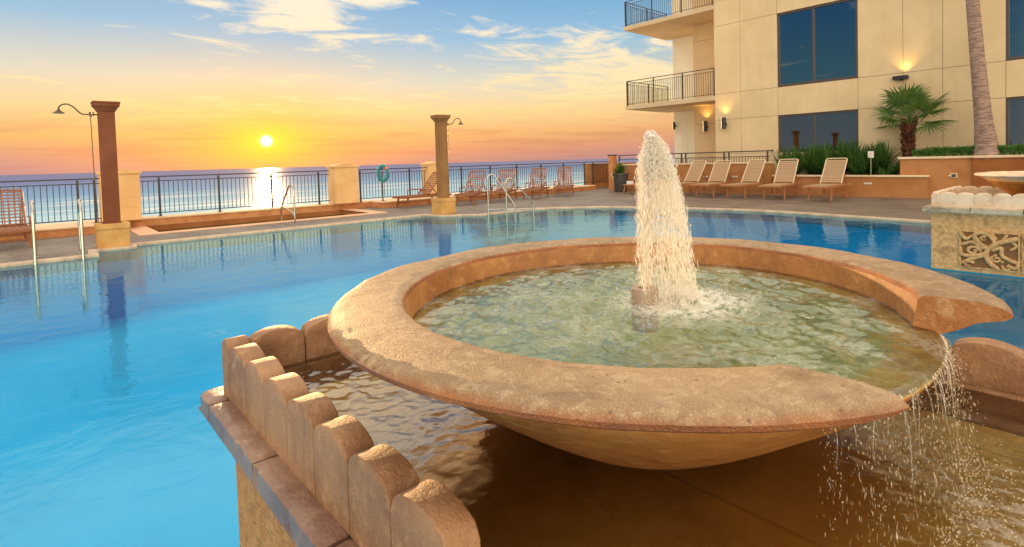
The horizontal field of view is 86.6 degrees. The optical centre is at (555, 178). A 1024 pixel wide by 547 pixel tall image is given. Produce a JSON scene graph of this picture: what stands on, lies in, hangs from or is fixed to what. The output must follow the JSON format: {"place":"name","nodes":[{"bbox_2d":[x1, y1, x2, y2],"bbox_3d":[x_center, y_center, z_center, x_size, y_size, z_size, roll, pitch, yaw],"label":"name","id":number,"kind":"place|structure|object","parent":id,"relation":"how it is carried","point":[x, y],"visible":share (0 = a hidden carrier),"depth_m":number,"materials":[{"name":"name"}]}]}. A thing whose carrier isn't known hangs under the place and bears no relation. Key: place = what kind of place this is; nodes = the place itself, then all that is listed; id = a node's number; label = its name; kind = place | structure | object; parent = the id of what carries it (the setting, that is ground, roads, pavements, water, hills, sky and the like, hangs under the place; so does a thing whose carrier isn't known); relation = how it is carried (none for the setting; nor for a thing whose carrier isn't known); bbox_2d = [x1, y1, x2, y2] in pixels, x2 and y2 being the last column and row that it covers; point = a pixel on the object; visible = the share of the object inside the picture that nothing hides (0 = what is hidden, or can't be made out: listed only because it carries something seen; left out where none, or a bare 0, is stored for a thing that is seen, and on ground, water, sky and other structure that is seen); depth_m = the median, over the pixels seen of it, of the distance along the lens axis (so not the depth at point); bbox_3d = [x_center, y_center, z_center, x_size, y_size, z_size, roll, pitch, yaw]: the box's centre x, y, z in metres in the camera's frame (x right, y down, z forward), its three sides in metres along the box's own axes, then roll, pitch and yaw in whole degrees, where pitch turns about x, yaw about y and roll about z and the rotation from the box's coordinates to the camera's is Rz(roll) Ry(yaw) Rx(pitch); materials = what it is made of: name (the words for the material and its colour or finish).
{"place":"outdoors","nodes":[
{"label":"outdoors","id":0,"kind":"place"},
{"bbox_2d":[0,157,674,224],"bbox_3d":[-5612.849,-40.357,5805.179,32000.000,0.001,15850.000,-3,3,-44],"label":"sea","id":1,"kind":"structure","parent":0,"point":[367,175],"depth_m":310.32,"materials":[{"name":"liquid"}]},
{"bbox_2d":[0,0,674,174],"label":"sky","id":2,"kind":"structure","parent":0,"point":[197,84],"materials":[{"name":"orange"}]},
{"bbox_2d":[0,187,930,262],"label":"deck","id":3,"kind":"structure","parent":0,"point":[55,247],"depth_m":15.78,"materials":[{"name":"stone"}]},
{"bbox_2d":[0,189,31,246],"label":"lounge chair","id":4,"kind":"object","parent":3,"relation":"on","point":[16,227],"visible":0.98,"depth_m":11.64,"materials":[{"name":"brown wood"}]},
{"bbox_2d":[30,200,40,319],"bbox_3d":[-9.124,1.395,9.500,0.100,2.044,0.674,-3,3,-44],"label":"grab rail","id":5,"kind":"object","parent":3,"relation":"attached to","point":[35,257],"visible":0.99,"depth_m":9.28,"materials":[{"name":"metal"}]},
{"bbox_2d":[77,199,87,311],"bbox_3d":[-8.679,1.377,9.931,0.100,2.024,0.674,-3,3,-44],"label":"grab rail","id":6,"kind":"object","parent":3,"relation":"attached to","point":[80,229],"visible":0.99,"depth_m":9.71,"materials":[{"name":"metal"}]},
{"bbox_2d":[53,101,130,248],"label":"shower column","id":7,"kind":"structure","parent":3,"relation":"on","point":[112,229],"depth_m":10.78,"materials":[{"name":"stone"}]},
{"bbox_2d":[147,210,364,252],"bbox_3d":[-8.454,1.654,15.801,5.350,0.949,2.250,-3,3,-44],"label":"pool basin","id":8,"kind":"object","parent":3,"relation":"in","point":[228,221],"visible":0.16,"depth_m":16.44,"materials":[{"name":"ceramic"}]},
{"bbox_2d":[157,214,343,231],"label":"pool water","id":9,"kind":"structure","parent":8,"relation":"in","point":[246,223],"depth_m":16.18,"materials":[{"name":"blue liquid"}]},
{"bbox_2d":[130,208,388,235],"bbox_3d":[-8.335,1.184,15.648,6.190,0.032,2.710,-3,3,-44],"label":"pool edge","id":10,"kind":"object","parent":3,"relation":"on","point":[141,230],"visible":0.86,"depth_m":14.27,"materials":[{"name":"beige stone"}]},
{"bbox_2d":[280,184,295,222],"bbox_3d":[-7.319,0.910,14.803,0.707,1.544,0.048,0,2,34],"label":"hot tub rail","id":11,"kind":"object","parent":3,"relation":"on","point":[294,213],"visible":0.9,"depth_m":14.67,"materials":[{"name":"metal"}]},
{"bbox_2d":[0,186,595,239],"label":"kerb","id":12,"kind":"structure","parent":3,"relation":"on","point":[87,230],"depth_m":16.54,"materials":[{"name":"stone"}]},
{"bbox_2d":[35,185,595,230],"bbox_3d":[-9.835,1.019,15.685,31.560,0.040,1.770,-3,3,-44],"label":"kerb cap","id":13,"kind":"object","parent":12,"relation":"on","point":[55,226],"visible":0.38,"depth_m":16.10,"materials":[{"name":"beige stone"}]},
{"bbox_2d":[0,178,100,223],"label":"metal railing","id":14,"kind":"object","parent":13,"relation":"on","point":[77,184],"visible":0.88,"depth_m":13.24,"materials":[{"name":"black metal"}]},
{"bbox_2d":[96,169,141,221],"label":"pier","id":15,"kind":"structure","parent":13,"relation":"on","point":[130,194],"depth_m":14.09,"materials":[{"name":"stone"}]},
{"bbox_2d":[140,170,329,215],"bbox_3d":[-9.573,0.393,16.621,5.190,1.132,0.100,-3,3,-44],"label":"metal railing","id":16,"kind":"object","parent":13,"relation":"on","point":[218,178],"visible":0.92,"depth_m":16.38,"materials":[{"name":"black metal"}]},
{"bbox_2d":[326,163,358,203],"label":"pier","id":17,"kind":"structure","parent":13,"relation":"on","point":[343,184],"depth_m":18.32,"materials":[{"name":"stone"}]},
{"bbox_2d":[376,164,389,200],"bbox_3d":[-6.028,0.133,18.950,0.455,1.297,0.208,-2,2,-10],"label":"life ring stand","id":18,"kind":"object","parent":13,"relation":"on","point":[379,168],"visible":1,"depth_m":18.87,"materials":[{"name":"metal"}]},
{"bbox_2d":[358,167,426,201],"bbox_3d":[-5.909,0.185,19.744,2.770,1.132,0.100,-3,3,-44],"label":"metal railing","id":19,"kind":"object","parent":13,"relation":"on","point":[360,173],"visible":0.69,"depth_m":19.65,"materials":[{"name":"black metal"}]},
{"bbox_2d":[420,161,436,193],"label":"pier","id":20,"kind":"structure","parent":13,"relation":"on","point":[431,167],"depth_m":20.70,"materials":[{"name":"stone"}]},
{"bbox_2d":[448,161,607,192],"bbox_3d":[-0.575,-0.140,24.899,10.640,1.132,0.100,-3,3,-44],"label":"metal railing","id":21,"kind":"object","parent":13,"relation":"on","point":[563,165],"visible":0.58,"depth_m":24.26,"materials":[{"name":"black metal"}]},
{"bbox_2d":[392,172,451,207],"bbox_3d":[-4.689,0.380,19.026,0.779,1.182,1.960,0,3,44],"label":"lounge chair","id":22,"kind":"object","parent":3,"relation":"on","point":[418,195],"visible":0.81,"depth_m":18.94,"materials":[{"name":"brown wood"}]},
{"bbox_2d":[430,114,463,214],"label":"shower column","id":23,"kind":"structure","parent":3,"relation":"on","point":[443,202],"depth_m":15.82,"materials":[{"name":"plaster"},{"name":"stone"},{"name":"bronze metal"}]},
{"bbox_2d":[0,216,930,546],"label":"pool basin","id":24,"kind":"object","parent":3,"relation":"in","point":[108,436],"visible":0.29,"depth_m":8.31,"materials":[{"name":"paint"}]},
{"bbox_2d":[0,210,930,280],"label":"pool tile band","id":25,"kind":"object","parent":24,"relation":"attached to","point":[44,270],"visible":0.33,"depth_m":10.87,"materials":[{"name":"blue tile"}]},
{"bbox_2d":[471,220,548,248],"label":"pool steps","id":26,"kind":"structure","parent":24,"relation":"on","point":[518,234],"depth_m":15.71,"materials":[{"name":"tile"}]},
{"bbox_2d":[487,174,515,237],"bbox_3d":[-1.511,0.759,15.100,0.785,1.811,0.042,-2,2,-15],"label":"step rail","id":27,"kind":"object","parent":26,"relation":"on","point":[498,209],"visible":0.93,"depth_m":15.02,"materials":[{"name":"metal"}]},
{"bbox_2d":[505,177,534,236],"bbox_3d":[-0.984,0.803,15.018,0.888,1.700,0.042,-3,2,-32],"label":"step rail","id":28,"kind":"object","parent":26,"relation":"on","point":[517,209],"visible":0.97,"depth_m":14.89,"materials":[{"name":"metal"}]},
{"bbox_2d":[199,236,1023,546],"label":"fountain","id":29,"kind":"object","parent":24,"relation":"on","point":[371,412],"visible":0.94,"depth_m":1.25,"materials":[{"name":"brown stone"}]},
{"bbox_2d":[421,261,942,367],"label":"bowl water","id":30,"kind":"structure","parent":29,"relation":"in","point":[683,304],"depth_m":1.44,"materials":[{"name":"green liquid"}]},
{"bbox_2d":[592,130,775,335],"bbox_3d":[0.327,0.107,1.472,0.521,0.485,0.538,-3,3,-44],"label":"water jet","id":31,"kind":"object","parent":30,"relation":"on","point":[656,166],"visible":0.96,"depth_m":1.45},
{"bbox_2d":[922,171,1023,349],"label":"fountain","id":32,"kind":"object","parent":24,"relation":"on","point":[977,237],"visible":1,"depth_m":6.66,"materials":[{"name":"stone"}]},
{"bbox_2d":[0,206,930,268],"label":"pool edge","id":33,"kind":"object","parent":3,"relation":"on","point":[92,253],"visible":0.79,"depth_m":12.90,"materials":[{"name":"beige stone"}]},
{"bbox_2d":[454,170,489,204],"bbox_3d":[-3.033,0.308,19.777,0.779,1.182,1.960,-1,2,10],"label":"lounge chair","id":34,"kind":"object","parent":3,"relation":"on","point":[472,192],"visible":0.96,"depth_m":20.00,"materials":[{"name":"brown wood"}]},
{"bbox_2d":[489,169,517,201],"bbox_3d":[-1.990,0.246,20.753,0.779,1.182,1.960,-1,2,8],"label":"lounge chair","id":35,"kind":"object","parent":3,"relation":"on","point":[500,190],"visible":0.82,"depth_m":21.03,"materials":[{"name":"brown wood"}]},
{"bbox_2d":[522,168,549,198],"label":"lounge chair","id":36,"kind":"object","parent":3,"relation":"on","point":[532,188],"visible":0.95,"depth_m":22.03,"materials":[{"name":"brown wood"}]},
{"bbox_2d":[553,167,573,195],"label":"lounge chair","id":37,"kind":"object","parent":3,"relation":"on","point":[559,185],"visible":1,"depth_m":23.16,"materials":[{"name":"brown wood"}]},
{"bbox_2d":[607,154,616,189],"bbox_3d":[2.661,-0.293,25.315,0.340,1.670,0.340,-3,3,-44],"label":"corner post","id":38,"kind":"object","parent":3,"relation":"on","point":[612,160],"visible":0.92,"depth_m":25.21,"materials":[{"name":"stone"}]},
{"bbox_2d":[611,161,628,191],"bbox_3d":[2.857,-0.109,23.970,1.135,1.389,1.178,-3,3,-44],"label":"potted plant","id":39,"kind":"object","parent":3,"relation":"on","point":[619,177],"visible":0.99,"depth_m":23.81,"materials":[{"name":"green plant"}]},
{"bbox_2d":[623,184,636,193],"bbox_3d":[3.232,0.431,22.465,0.600,0.405,0.700,-3,3,-44],"label":"side table","id":40,"kind":"object","parent":3,"relation":"on","point":[631,185],"visible":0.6,"depth_m":22.32,"materials":[{"name":"brown wood"}]},
{"bbox_2d":[670,160,711,195],"bbox_3d":[5.076,-0.022,20.964,2.260,1.318,0.745,-3,3,-40],"label":"lounge chair","id":41,"kind":"object","parent":3,"relation":"on","point":[696,168],"visible":0.69,"depth_m":21.25,"materials":[{"name":"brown wood"}]},
{"bbox_2d":[617,162,775,193],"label":"garden wall","id":42,"kind":"structure","parent":3,"relation":"on","point":[739,168],"depth_m":21.43,"materials":[{"name":"concrete"}]},
{"bbox_2d":[618,150,772,162],"bbox_3d":[5.485,-0.270,22.610,0.070,1.655,7.315,-3,3,-44],"label":"wall railing","id":43,"kind":"object","parent":42,"relation":"on","point":[686,158],"depth_m":21.59,"materials":[{"name":"metal"}]},
{"bbox_2d":[689,160,735,196],"bbox_3d":[5.857,-0.015,20.157,0.745,1.318,2.260,0,3,43],"label":"lounge chair","id":44,"kind":"object","parent":3,"relation":"on","point":[716,173],"visible":0.98,"depth_m":20.45,"materials":[{"name":"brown wood"}]},
{"bbox_2d":[719,159,770,197],"bbox_3d":[6.747,-0.007,19.239,2.260,1.318,0.745,-3,3,-42],"label":"lounge chair","id":45,"kind":"object","parent":3,"relation":"on","point":[751,176],"visible":1,"depth_m":19.49,"materials":[{"name":"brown wood"}]},
{"bbox_2d":[758,159,802,199],"bbox_3d":[7.615,0.001,18.336,0.745,1.318,2.260,0,3,41],"label":"lounge chair","id":46,"kind":"object","parent":3,"relation":"on","point":[786,173],"visible":1,"depth_m":18.63,"materials":[{"name":"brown wood"}]},
{"bbox_2d":[802,158,851,200],"bbox_3d":[8.659,0.010,17.262,2.260,1.318,0.745,-3,3,-44],"label":"lounge chair","id":47,"kind":"object","parent":3,"relation":"on","point":[833,170],"visible":1,"depth_m":17.56,"materials":[{"name":"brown wood"}]},
{"bbox_2d":[772,175,929,198],"bbox_3d":[10.242,0.207,18.795,1.645,0.720,4.860,-3,3,-44],"label":"planter","id":48,"kind":"object","parent":3,"relation":"on","point":[898,186],"visible":0.73,"depth_m":17.62,"materials":[{"name":"concrete"}]},
{"bbox_2d":[770,144,806,174],"bbox_3d":[8.652,-0.667,20.291,1.884,1.217,2.434,-3,3,-44],"label":"strappy bush","id":49,"kind":"object","parent":48,"relation":"on","point":[794,154],"visible":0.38,"depth_m":20.00,"materials":[{"name":"green plant"}]},
{"bbox_2d":[796,141,830,174],"bbox_3d":[9.421,-0.725,19.812,2.125,1.333,1.977,-2,2,-9],"label":"strappy bush","id":50,"kind":"object","parent":48,"relation":"in","point":[808,161],"visible":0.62,"depth_m":19.68,"materials":[{"name":"green plant"}]},
{"bbox_2d":[796,141,837,173],"bbox_3d":[9.617,-0.719,19.390,2.021,1.336,2.144,-3,3,-44],"label":"strappy bush","id":51,"kind":"object","parent":48,"relation":"in","point":[824,154],"visible":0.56,"depth_m":19.22,"materials":[{"name":"green plant"}]},
{"bbox_2d":[822,137,868,174],"bbox_3d":[10.275,-0.785,19.016,2.222,1.454,2.309,-3,3,-44],"label":"strappy bush","id":52,"kind":"object","parent":48,"relation":"in","point":[844,150],"visible":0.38,"depth_m":18.73,"materials":[{"name":"green plant"}]},
{"bbox_2d":[839,143,890,174],"bbox_3d":[10.360,-0.645,18.659,1.903,1.195,2.092,-3,2,-27],"label":"strappy bush","id":53,"kind":"object","parent":48,"relation":"in","point":[863,166],"visible":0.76,"depth_m":18.31,"materials":[{"name":"green plant"}]},
{"bbox_2d":[868,151,873,157],"bbox_3d":[10.438,-0.469,17.949,0.016,0.880,0.180,-3,3,-44],"label":"plant sign","id":54,"kind":"object","parent":48,"relation":"on","point":[870,154],"visible":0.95,"depth_m":17.92,"materials":[{"name":"white plastic"}]},
{"bbox_2d":[858,138,901,174],"bbox_3d":[10.996,-0.724,18.277,1.982,1.345,1.986,-1,2,7],"label":"strappy bush","id":55,"kind":"object","parent":48,"relation":"in","point":[882,152],"visible":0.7,"depth_m":18.16,"materials":[{"name":"green plant"}]},
{"bbox_2d":[877,161,899,174],"bbox_3d":[10.829,-0.317,17.647,1.047,0.584,0.781,-1,2,2],"label":"plant","id":56,"kind":"object","parent":48,"relation":"in","point":[892,170],"visible":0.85,"depth_m":17.58,"materials":[{"name":"green plant"}]},
{"bbox_2d":[897,155,1023,198],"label":"tall planter","id":57,"kind":"object","parent":3,"relation":"on","point":[938,169],"visible":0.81,"depth_m":16.07,"materials":[{"name":"concrete"}]},
{"bbox_2d":[871,82,960,156],"bbox_3d":[11.585,-1.587,17.584,2.359,3.098,2.535,-3,3,-44],"label":"fan palm","id":58,"kind":"object","parent":57,"relation":"in","point":[908,98],"visible":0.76,"depth_m":17.48,"materials":[{"name":"green plant"}]},
{"bbox_2d":[948,173,956,177],"bbox_3d":[11.810,-0.092,16.128,0.069,0.140,0.230,-3,3,-44],"label":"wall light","id":59,"kind":"object","parent":57,"relation":"attached to","point":[952,175],"depth_m":16.12,"materials":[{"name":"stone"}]},
{"bbox_2d":[911,143,1023,156],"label":"hedge","id":60,"kind":"object","parent":57,"relation":"in","point":[1018,149],"visible":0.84,"depth_m":16.15,"materials":[{"name":"green plant"}]},
{"bbox_2d":[966,0,1002,159],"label":"tall palm","id":61,"kind":"object","parent":57,"relation":"in","point":[985,140],"visible":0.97,"depth_m":15.68,"materials":[{"name":"brown plant"}]},
{"bbox_2d":[0,208,930,291],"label":"pool water","id":62,"kind":"structure","parent":0,"point":[593,214],"depth_m":12.62,"materials":[{"name":"blue liquid"}]},
{"bbox_2d":[585,162,635,187],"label":"end wall","id":63,"kind":"structure","parent":0,"point":[598,184],"depth_m":27.84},
{"bbox_2d":[624,0,1023,232],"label":"hotel building","id":64,"kind":"structure","parent":0,"point":[774,75],"depth_m":20.26,"materials":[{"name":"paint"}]},
{"bbox_2d":[703,121,707,130],"bbox_3d":[7.138,-2.496,25.799,0.300,0.480,0.200,-3,3,-44],"label":"wall lamp","id":65,"kind":"object","parent":64,"relation":"attached to","point":[705,126],"visible":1,"depth_m":25.68,"materials":[{"name":"black metal"}]},
{"bbox_2d":[721,117,726,128],"bbox_3d":[7.128,-2.346,22.939,0.300,0.480,0.200,-3,3,-44],"label":"wall lamp","id":66,"kind":"object","parent":64,"relation":"attached to","point":[723,123],"visible":1,"depth_m":22.82,"materials":[{"name":"black metal"}]},
{"bbox_2d":[777,0,857,86],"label":"window","id":67,"kind":"structure","parent":64,"relation":"in","point":[819,43],"depth_m":20.29,"materials":[{"name":"glass"}]},
{"bbox_2d":[778,110,858,152],"bbox_3d":[9.890,-1.459,20.491,0.130,2.050,2.884,-3,3,-44],"label":"window","id":68,"kind":"structure","parent":64,"relation":"in","point":[798,130],"depth_m":20.44,"materials":[{"name":"glass"}]},
{"bbox_2d":[892,75,908,80],"bbox_3d":[11.625,-3.390,18.264,0.240,0.150,0.440,-3,3,-44],"label":"wall lamp","id":69,"kind":"object","parent":64,"relation":"attached to","point":[900,77],"visible":1,"depth_m":18.18,"materials":[{"name":"black metal"}]},
{"bbox_2d":[1006,97,1023,145],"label":"window","id":70,"kind":"structure","parent":64,"relation":"in","point":[1015,105],"depth_m":16.35,"materials":[{"name":"glass"}]},
{"bbox_2d":[1006,0,1023,60],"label":"window","id":71,"kind":"structure","parent":64,"relation":"in","point":[1014,8],"depth_m":16.26,"materials":[{"name":"glass"}]}
]}

